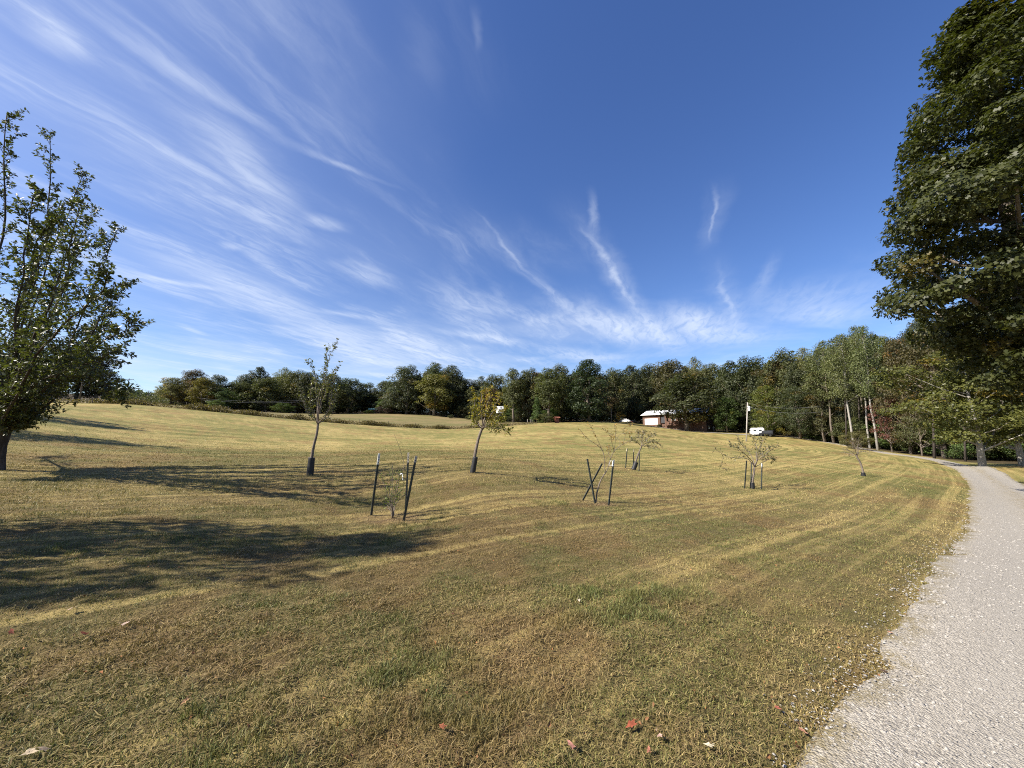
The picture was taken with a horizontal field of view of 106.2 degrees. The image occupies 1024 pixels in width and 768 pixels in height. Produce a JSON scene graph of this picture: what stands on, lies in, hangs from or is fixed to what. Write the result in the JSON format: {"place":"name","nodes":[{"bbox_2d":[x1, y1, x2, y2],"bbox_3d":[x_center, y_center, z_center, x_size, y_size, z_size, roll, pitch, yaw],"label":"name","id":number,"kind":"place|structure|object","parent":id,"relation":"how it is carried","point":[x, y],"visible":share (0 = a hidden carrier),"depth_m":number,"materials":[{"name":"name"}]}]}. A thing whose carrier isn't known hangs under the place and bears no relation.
{"place":"outdoors","nodes":[
{"label":"outdoors","id":0,"kind":"place"},
{"bbox_2d":[0,393,1023,767],"bbox_3d":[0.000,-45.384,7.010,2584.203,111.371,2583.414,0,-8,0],"label":"ground","id":1,"kind":"structure","parent":0,"point":[140,423],"depth_m":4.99,"materials":[{"name":"green plant"}]},
{"bbox_2d":[34,345,89,399],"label":"tree","id":2,"kind":"object","parent":1,"relation":"on","point":[59,397],"visible":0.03,"depth_m":108.43,"materials":[{"name":"green plant"}]},
{"bbox_2d":[0,107,154,470],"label":"fruit tree","id":3,"kind":"object","parent":1,"relation":"on","point":[27,387],"visible":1,"depth_m":9.23,"materials":[{"name":"green plant"}]},
{"bbox_2d":[62,353,120,400],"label":"tree","id":4,"kind":"object","parent":1,"relation":"on","point":[75,394],"visible":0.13,"depth_m":110.95,"materials":[{"name":"green plant"}]},
{"bbox_2d":[72,355,124,399],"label":"tree","id":5,"kind":"object","parent":1,"relation":"on","point":[108,363],"visible":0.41,"depth_m":112.75,"materials":[{"name":"green plant"}]},
{"bbox_2d":[105,390,169,404],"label":"undergrowth","id":6,"kind":"object","parent":1,"relation":"on","point":[153,398],"visible":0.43,"depth_m":123.44,"materials":[{"name":"green plant"}]},
{"bbox_2d":[153,377,189,404],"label":"tree","id":7,"kind":"object","parent":1,"relation":"on","point":[172,386],"visible":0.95,"depth_m":150.53,"materials":[{"name":"green plant"}]},
{"bbox_2d":[168,368,209,405],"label":"tree","id":8,"kind":"object","parent":1,"relation":"on","point":[191,374],"visible":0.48,"depth_m":157.74,"materials":[{"name":"green plant"}]},
{"bbox_2d":[184,377,225,405],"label":"tree","id":9,"kind":"object","parent":1,"relation":"on","point":[194,396],"visible":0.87,"depth_m":149.97,"materials":[{"name":"green plant"}]},
{"bbox_2d":[204,374,234,400],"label":"tree","id":10,"kind":"object","parent":1,"relation":"on","point":[220,379],"visible":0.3,"depth_m":161.14,"materials":[{"name":"green plant"}]},
{"bbox_2d":[205,388,240,407],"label":"tree","id":11,"kind":"object","parent":1,"relation":"on","point":[220,397],"visible":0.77,"depth_m":151.92,"materials":[{"name":"green plant"}]},
{"bbox_2d":[213,382,261,409],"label":"tree","id":12,"kind":"object","parent":1,"relation":"on","point":[238,386],"visible":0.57,"depth_m":162.84,"materials":[{"name":"green plant"}]},
{"bbox_2d":[232,374,256,410],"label":"tree","id":13,"kind":"object","parent":1,"relation":"on","point":[245,379],"visible":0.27,"depth_m":173.28,"materials":[{"name":"green plant"}]},
{"bbox_2d":[237,366,275,410],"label":"tree","id":14,"kind":"object","parent":1,"relation":"on","point":[260,371],"visible":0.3,"depth_m":177.09,"materials":[{"name":"green plant"}]},
{"bbox_2d":[236,377,286,411],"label":"tree","id":15,"kind":"object","parent":1,"relation":"on","point":[268,388],"visible":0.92,"depth_m":164.84,"materials":[{"name":"green plant"}]},
{"bbox_2d":[269,402,295,412],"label":"shrub","id":16,"kind":"object","parent":1,"relation":"on","point":[281,405],"visible":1,"depth_m":159.16,"materials":[{"name":"green plant"}]},
{"bbox_2d":[271,367,293,412],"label":"tree","id":17,"kind":"object","parent":1,"relation":"on","point":[280,377],"visible":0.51,"depth_m":180.61,"materials":[{"name":"green plant"}]},
{"bbox_2d":[43,397,536,428],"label":"weeds","id":18,"kind":"object","parent":1,"relation":"on","point":[220,408],"visible":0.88,"depth_m":77.05,"materials":[{"name":"plant"}]},
{"bbox_2d":[269,369,311,412],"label":"tree","id":19,"kind":"object","parent":1,"relation":"on","point":[292,375],"visible":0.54,"depth_m":174.88,"materials":[{"name":"green plant"}]},
{"bbox_2d":[292,372,323,413],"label":"tree","id":20,"kind":"object","parent":1,"relation":"on","point":[307,378],"visible":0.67,"depth_m":172.04,"materials":[{"name":"green plant"}]},
{"bbox_2d":[306,457,314,474],"bbox_3d":[-6.413,2.619,12.250,0.224,0.551,0.213,0,-8,0],"label":"tree guard","id":21,"kind":"object","parent":1,"relation":"on","point":[310,466],"visible":0.98,"depth_m":12.18,"materials":[{"name":"black plastic"}]},
{"bbox_2d":[297,338,342,457],"bbox_3d":[-6.339,0.745,12.711,1.240,4.590,1.858,7,-11,-41],"label":"young fruit tree","id":22,"kind":"object","parent":1,"relation":"on","point":[318,406],"visible":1,"depth_m":12.40,"materials":[{"name":"green plant"}]},
{"bbox_2d":[313,373,350,411],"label":"tree","id":23,"kind":"object","parent":1,"relation":"on","point":[339,398],"visible":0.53,"depth_m":183.50,"materials":[{"name":"green plant"}]},
{"bbox_2d":[333,377,370,412],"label":"tree","id":24,"kind":"object","parent":1,"relation":"on","point":[351,385],"visible":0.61,"depth_m":195.58,"materials":[{"name":"green plant"}]},
{"bbox_2d":[348,382,376,410],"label":"tree","id":25,"kind":"object","parent":1,"relation":"on","point":[367,386],"visible":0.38,"depth_m":203.95,"materials":[{"name":"green plant"}]},
{"bbox_2d":[370,453,379,514],"bbox_3d":[-2.904,2.237,8.108,0.175,1.522,0.050,0,-8,0],"label":"stake","id":26,"kind":"object","parent":1,"relation":"on","point":[375,483],"visible":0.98,"depth_m":8.12,"materials":[{"name":"metal"}]},
{"bbox_2d":[366,391,386,409],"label":"tree","id":27,"kind":"object","parent":1,"relation":"on","point":[375,398],"visible":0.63,"depth_m":198.80,"materials":[{"name":"green plant"}]},
{"bbox_2d":[370,380,391,412],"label":"tree","id":28,"kind":"object","parent":1,"relation":"on","point":[380,385],"visible":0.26,"depth_m":202.33,"materials":[{"name":"green plant"}]},
{"bbox_2d":[379,432,413,517],"bbox_3d":[-2.439,1.914,8.020,0.667,1.793,1.370,0,-8,0],"label":"sapling","id":29,"kind":"object","parent":1,"relation":"on","point":[397,486],"visible":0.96,"depth_m":7.99,"materials":[{"name":"green plant"}]},
{"bbox_2d":[381,364,424,413],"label":"tree","id":30,"kind":"object","parent":1,"relation":"on","point":[394,390],"visible":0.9,"depth_m":182.27,"materials":[{"name":"green plant"}]},
{"bbox_2d":[403,456,416,520],"bbox_3d":[-2.081,2.227,7.759,0.291,1.529,0.052,0,-8,0],"label":"stake","id":31,"kind":"object","parent":1,"relation":"on","point":[410,486],"visible":0.95,"depth_m":7.76,"materials":[{"name":"metal"}]},
{"bbox_2d":[402,377,423,413],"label":"tree","id":32,"kind":"object","parent":1,"relation":"on","point":[414,400],"visible":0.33,"depth_m":186.15,"materials":[{"name":"green plant"}]},
{"bbox_2d":[412,374,455,415],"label":"tree","id":33,"kind":"object","parent":1,"relation":"on","point":[435,390],"visible":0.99,"depth_m":175.74,"materials":[{"name":"green plant"}]},
{"bbox_2d":[420,362,449,414],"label":"tree","id":34,"kind":"object","parent":1,"relation":"on","point":[436,368],"visible":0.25,"depth_m":190.85,"materials":[{"name":"green plant"}]},
{"bbox_2d":[437,364,464,404],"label":"tree","id":35,"kind":"object","parent":1,"relation":"on","point":[451,370],"visible":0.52,"depth_m":185.85,"materials":[{"name":"green plant"}]},
{"bbox_2d":[447,376,467,416],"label":"tree","id":36,"kind":"object","parent":1,"relation":"on","point":[459,402],"visible":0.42,"depth_m":183.50,"materials":[{"name":"green plant"}]},
{"bbox_2d":[451,377,477,417],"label":"tree","id":37,"kind":"object","parent":1,"relation":"on","point":[469,383],"visible":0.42,"depth_m":185.02,"materials":[{"name":"green plant"}]},
{"bbox_2d":[462,387,479,414],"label":"tree","id":38,"kind":"object","parent":1,"relation":"on","point":[469,395],"visible":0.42,"depth_m":179.99,"materials":[{"name":"green plant"}]},
{"bbox_2d":[12,489,959,766],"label":"leaf litter","id":39,"kind":"object","parent":1,"relation":"on","point":[498,657],"visible":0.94,"depth_m":2.49,"materials":[{"name":"brown plant"}]},
{"bbox_2d":[467,385,513,456],"bbox_3d":[-0.755,1.541,13.089,1.629,3.103,2.117,0,-8,0],"label":"young fruit tree","id":40,"kind":"object","parent":1,"relation":"on","point":[475,419],"visible":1,"depth_m":12.67,"materials":[{"name":"green plant"}]},
{"bbox_2d":[481,388,502,414],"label":"tree","id":41,"kind":"object","parent":1,"relation":"on","point":[494,390],"visible":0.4,"depth_m":167.50,"materials":[{"name":"green plant"}]},
{"bbox_2d":[478,374,506,405],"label":"tree","id":42,"kind":"object","parent":1,"relation":"on","point":[497,382],"visible":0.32,"depth_m":180.64,"materials":[{"name":"green plant"}]},
{"bbox_2d":[500,368,531,421],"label":"tree","id":43,"kind":"object","parent":1,"relation":"on","point":[512,376],"visible":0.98,"depth_m":149.36,"materials":[{"name":"green plant"}]},
{"bbox_2d":[512,367,540,421],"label":"tree","id":44,"kind":"object","parent":1,"relation":"on","point":[527,374],"visible":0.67,"depth_m":150.88,"materials":[{"name":"green plant"}]},
{"bbox_2d":[530,397,543,422],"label":"evergreen","id":45,"kind":"object","parent":1,"relation":"on","point":[536,412],"visible":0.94,"depth_m":131.71,"materials":[{"name":"green plant"}]},
{"bbox_2d":[529,377,548,421],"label":"tree","id":46,"kind":"object","parent":1,"relation":"on","point":[540,407],"visible":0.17,"depth_m":149.64,"materials":[{"name":"green plant"}]},
{"bbox_2d":[531,367,571,422],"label":"tree","id":47,"kind":"object","parent":1,"relation":"on","point":[549,384],"visible":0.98,"depth_m":139.18,"materials":[{"name":"green plant"}]},
{"bbox_2d":[551,406,572,421],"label":"bush","id":48,"kind":"object","parent":1,"relation":"on","point":[564,417],"visible":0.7,"depth_m":145.92,"materials":[{"name":"green plant"}]},
{"bbox_2d":[547,362,577,421],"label":"tree","id":49,"kind":"object","parent":1,"relation":"on","point":[562,370],"visible":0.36,"depth_m":150.31,"materials":[{"name":"green plant"}]},
{"bbox_2d":[563,359,611,421],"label":"tree","id":50,"kind":"object","parent":1,"relation":"on","point":[595,400],"visible":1,"depth_m":138.43,"materials":[{"name":"green plant"}]},
{"bbox_2d":[591,377,617,420],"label":"tree","id":51,"kind":"object","parent":1,"relation":"on","point":[610,404],"visible":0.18,"depth_m":160.77,"materials":[{"name":"green plant"}]},
{"bbox_2d":[578,423,634,502],"bbox_3d":[2.769,2.160,10.597,1.625,2.305,1.011,5,-10,-32],"label":"sapling","id":52,"kind":"object","parent":1,"relation":"on","point":[615,431],"visible":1,"depth_m":10.65,"materials":[{"name":"brown plant"}]},
{"bbox_2d":[602,367,632,421],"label":"tree","id":53,"kind":"object","parent":1,"relation":"on","point":[617,386],"visible":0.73,"depth_m":165.18,"materials":[{"name":"green plant"}]},
{"bbox_2d":[619,365,652,419],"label":"tree","id":54,"kind":"object","parent":1,"relation":"on","point":[637,408],"visible":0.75,"depth_m":180.08,"materials":[{"name":"green plant"}]},
{"bbox_2d":[629,428,661,461],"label":"young fruit tree","id":55,"kind":"object","parent":1,"relation":"on","point":[643,433],"visible":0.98,"depth_m":21.39,"materials":[{"name":"brown plant"}]},
{"bbox_2d":[632,363,665,419],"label":"tree","id":56,"kind":"object","parent":1,"relation":"on","point":[646,375],"visible":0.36,"depth_m":191.99,"materials":[{"name":"green plant"}]},
{"bbox_2d":[643,359,696,409],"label":"tree","id":57,"kind":"object","parent":1,"relation":"on","point":[671,366],"visible":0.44,"depth_m":181.16,"materials":[{"name":"green plant"}]},
{"bbox_2d":[640,408,715,431],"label":"brick house","id":58,"kind":"structure","parent":1,"relation":"on","point":[650,418],"depth_m":146.92,"materials":[{"name":"brown brick"}]},
{"bbox_2d":[649,371,724,430],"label":"oak tree","id":59,"kind":"object","parent":1,"relation":"on","point":[679,382],"visible":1,"depth_m":135.98,"materials":[{"name":"green plant"}]},
{"bbox_2d":[683,356,702,405],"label":"tree","id":60,"kind":"object","parent":1,"relation":"on","point":[693,368],"visible":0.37,"depth_m":187.54,"materials":[{"name":"green plant"}]},
{"bbox_2d":[693,363,723,425],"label":"tree","id":61,"kind":"object","parent":1,"relation":"on","point":[706,371],"visible":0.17,"depth_m":176.68,"materials":[{"name":"green plant"}]},
{"bbox_2d":[708,396,742,432],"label":"tree","id":62,"kind":"object","parent":1,"relation":"on","point":[725,411],"visible":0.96,"depth_m":128.98,"materials":[{"name":"green plant"}]},
{"bbox_2d":[710,360,749,431],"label":"tree","id":63,"kind":"object","parent":1,"relation":"on","point":[726,376],"visible":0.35,"depth_m":139.75,"materials":[{"name":"green plant"}]},
{"bbox_2d":[733,411,758,431],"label":"sapling","id":64,"kind":"object","parent":1,"relation":"on","point":[744,421],"visible":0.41,"depth_m":130.21,"materials":[{"name":"green plant"}]},
{"bbox_2d":[727,355,766,425],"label":"tree","id":65,"kind":"object","parent":1,"relation":"on","point":[754,364],"visible":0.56,"depth_m":132.41,"materials":[{"name":"green plant"}]},
{"bbox_2d":[712,434,781,482],"bbox_3d":[10.173,3.279,16.324,3.762,2.360,1.911,3,-9,-22],"label":"young fruit tree","id":66,"kind":"object","parent":1,"relation":"on","point":[757,459],"visible":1,"depth_m":16.31,"materials":[{"name":"brown plant"}]},
{"bbox_2d":[733,366,762,431],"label":"tree","id":67,"kind":"object","parent":1,"relation":"on","point":[747,374],"visible":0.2,"depth_m":134.46,"materials":[{"name":"green plant"}]},
{"bbox_2d":[748,385,788,431],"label":"tree","id":68,"kind":"object","parent":1,"relation":"on","point":[768,413],"visible":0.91,"depth_m":106.81,"materials":[{"name":"green plant"}]},
{"bbox_2d":[753,362,789,434],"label":"tree","id":69,"kind":"object","parent":1,"relation":"on","point":[761,378],"visible":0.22,"depth_m":121.66,"materials":[{"name":"green plant"}]},
{"bbox_2d":[750,361,792,433],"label":"tree","id":70,"kind":"object","parent":1,"relation":"on","point":[772,375],"visible":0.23,"depth_m":121.14,"materials":[{"name":"green plant"}]},
{"bbox_2d":[755,347,805,435],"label":"tree","id":71,"kind":"object","parent":1,"relation":"on","point":[784,359],"visible":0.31,"depth_m":119.04,"materials":[{"name":"green plant"}]},
{"bbox_2d":[780,362,811,436],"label":"tree","id":72,"kind":"object","parent":1,"relation":"on","point":[795,380],"visible":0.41,"depth_m":109.66,"materials":[{"name":"green plant"}]},
{"bbox_2d":[772,385,824,438],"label":"tree","id":73,"kind":"object","parent":1,"relation":"on","point":[799,430],"visible":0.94,"depth_m":98.05,"materials":[{"name":"green plant"}]},
{"bbox_2d":[789,346,817,438],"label":"tree","id":74,"kind":"object","parent":1,"relation":"on","point":[803,350],"visible":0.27,"depth_m":114.17,"materials":[{"name":"green plant"}]},
{"bbox_2d":[801,355,827,439],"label":"tree","id":75,"kind":"object","parent":1,"relation":"on","point":[804,372],"visible":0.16,"depth_m":109.30,"materials":[{"name":"green plant"}]},
{"bbox_2d":[796,372,844,441],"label":"tree","id":76,"kind":"object","parent":1,"relation":"on","point":[818,423],"visible":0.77,"depth_m":94.32,"materials":[{"name":"green plant"}]},
{"bbox_2d":[800,340,849,442],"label":"tree","id":77,"kind":"object","parent":1,"relation":"on","point":[825,382],"visible":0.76,"depth_m":93.47,"materials":[{"name":"green plant"}]},
{"bbox_2d":[806,345,852,441],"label":"tree","id":78,"kind":"object","parent":1,"relation":"on","point":[819,358],"visible":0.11,"depth_m":105.59,"materials":[{"name":"green plant"}]},
{"bbox_2d":[822,333,865,439],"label":"tree","id":79,"kind":"object","parent":1,"relation":"on","point":[839,379],"visible":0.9,"depth_m":84.86,"materials":[{"name":"green plant"}]},
{"bbox_2d":[825,349,869,441],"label":"tree","id":80,"kind":"object","parent":1,"relation":"on","point":[842,411],"visible":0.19,"depth_m":92.95,"materials":[{"name":"green plant"}]},
{"bbox_2d":[828,415,879,445],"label":"sapling","id":81,"kind":"object","parent":1,"relation":"on","point":[854,422],"visible":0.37,"depth_m":87.84,"materials":[{"name":"green plant"}]},
{"bbox_2d":[839,438,872,472],"bbox_3d":[19.448,4.086,21.731,2.820,2.272,1.664,8,-11,-43],"label":"young fruit tree","id":82,"kind":"object","parent":1,"relation":"on","point":[856,455],"visible":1,"depth_m":21.59,"materials":[{"name":"brown plant"}]},
{"bbox_2d":[838,430,874,448],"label":"tree foliage","id":83,"kind":"object","parent":1,"relation":"on","point":[856,433],"visible":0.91,"depth_m":74.90,"materials":[{"name":"green plant"}]},
{"bbox_2d":[836,339,877,446],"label":"tree","id":84,"kind":"object","parent":1,"relation":"on","point":[855,412],"visible":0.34,"depth_m":90.16,"materials":[{"name":"green plant"}]},
{"bbox_2d":[839,325,882,447],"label":"tree","id":85,"kind":"object","parent":1,"relation":"on","point":[851,329],"visible":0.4,"depth_m":84.92,"materials":[{"name":"green plant"}]},
{"bbox_2d":[845,325,890,449],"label":"tree","id":86,"kind":"object","parent":1,"relation":"on","point":[864,387],"visible":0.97,"depth_m":79.82,"materials":[{"name":"green plant"}]},
{"bbox_2d":[854,416,893,448],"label":"sapling","id":87,"kind":"object","parent":1,"relation":"on","point":[869,427],"visible":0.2,"depth_m":84.67,"materials":[{"name":"green plant"}]},
{"bbox_2d":[862,337,896,415],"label":"tree","id":88,"kind":"object","parent":1,"relation":"on","point":[873,341],"visible":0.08,"depth_m":92.00,"materials":[{"name":"green plant"}]},
{"bbox_2d":[863,334,916,404],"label":"tree","id":89,"kind":"object","parent":1,"relation":"on","point":[882,338],"visible":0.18,"depth_m":86.14,"materials":[{"name":"green plant"}]},
{"bbox_2d":[865,397,915,452],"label":"tree","id":90,"kind":"object","parent":1,"relation":"on","point":[887,437],"visible":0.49,"depth_m":73.39,"materials":[{"name":"plant"}]},
{"bbox_2d":[875,347,913,450],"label":"tree","id":91,"kind":"object","parent":1,"relation":"on","point":[881,362],"visible":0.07,"depth_m":82.32,"materials":[{"name":"green plant"}]},
{"bbox_2d":[869,337,925,453],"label":"tree","id":92,"kind":"object","parent":1,"relation":"on","point":[894,361],"visible":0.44,"depth_m":72.48,"materials":[{"name":"green plant"}]},
{"bbox_2d":[890,402,931,455],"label":"tree","id":93,"kind":"object","parent":1,"relation":"on","point":[920,435],"visible":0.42,"depth_m":65.57,"materials":[{"name":"green plant"}]},
{"bbox_2d":[895,425,940,454],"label":"sapling","id":94,"kind":"object","parent":1,"relation":"on","point":[912,444],"visible":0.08,"depth_m":70.21,"materials":[{"name":"green plant"}]},
{"bbox_2d":[892,321,944,454],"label":"tree","id":95,"kind":"object","parent":1,"relation":"on","point":[915,326],"visible":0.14,"depth_m":71.63,"materials":[{"name":"green plant"}]},
{"bbox_2d":[893,328,954,456],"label":"tree","id":96,"kind":"object","parent":1,"relation":"on","point":[933,369],"visible":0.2,"depth_m":65.61,"materials":[{"name":"green plant"}]},
{"bbox_2d":[869,0,1023,399],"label":"maple tree","id":97,"kind":"object","parent":1,"relation":"on","point":[979,64],"visible":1,"depth_m":18.71,"materials":[{"name":"green plant"}]},
{"bbox_2d":[870,350,1023,465],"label":"maple tree","id":98,"kind":"object","parent":1,"relation":"on","point":[973,432],"visible":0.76,"depth_m":38.58,"materials":[{"name":"green plant"}]},
{"bbox_2d":[929,417,1001,459],"bbox_3d":[67.478,7.959,56.990,7.535,7.142,8.480,-2,-9,15],"label":"sapling","id":99,"kind":"object","parent":1,"relation":"on","point":[959,452],"visible":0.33,"depth_m":56.84,"materials":[{"name":"green plant"}]},
{"bbox_2d":[924,355,1023,465],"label":"maple tree","id":100,"kind":"object","parent":1,"relation":"on","point":[1017,448],"visible":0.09,"depth_m":39.94,"materials":[{"name":"green plant"}]},
{"bbox_2d":[947,414,1021,459],"bbox_3d":[69.326,7.852,56.034,7.460,7.111,8.395,1,-8,-4],"label":"sapling","id":101,"kind":"object","parent":1,"relation":"on","point":[991,450],"visible":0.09,"depth_m":54.86,"materials":[{"name":"green plant"}]},
{"bbox_2d":[984,413,1023,457],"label":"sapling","id":102,"kind":"object","parent":1,"relation":"on","point":[1011,451],"visible":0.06,"depth_m":52.36,"materials":[{"name":"green plant"}]},
{"bbox_2d":[0,0,1023,419],"label":"sky","id":103,"kind":"structure","parent":0,"point":[484,188],"materials":[{"name":"blue"}]},
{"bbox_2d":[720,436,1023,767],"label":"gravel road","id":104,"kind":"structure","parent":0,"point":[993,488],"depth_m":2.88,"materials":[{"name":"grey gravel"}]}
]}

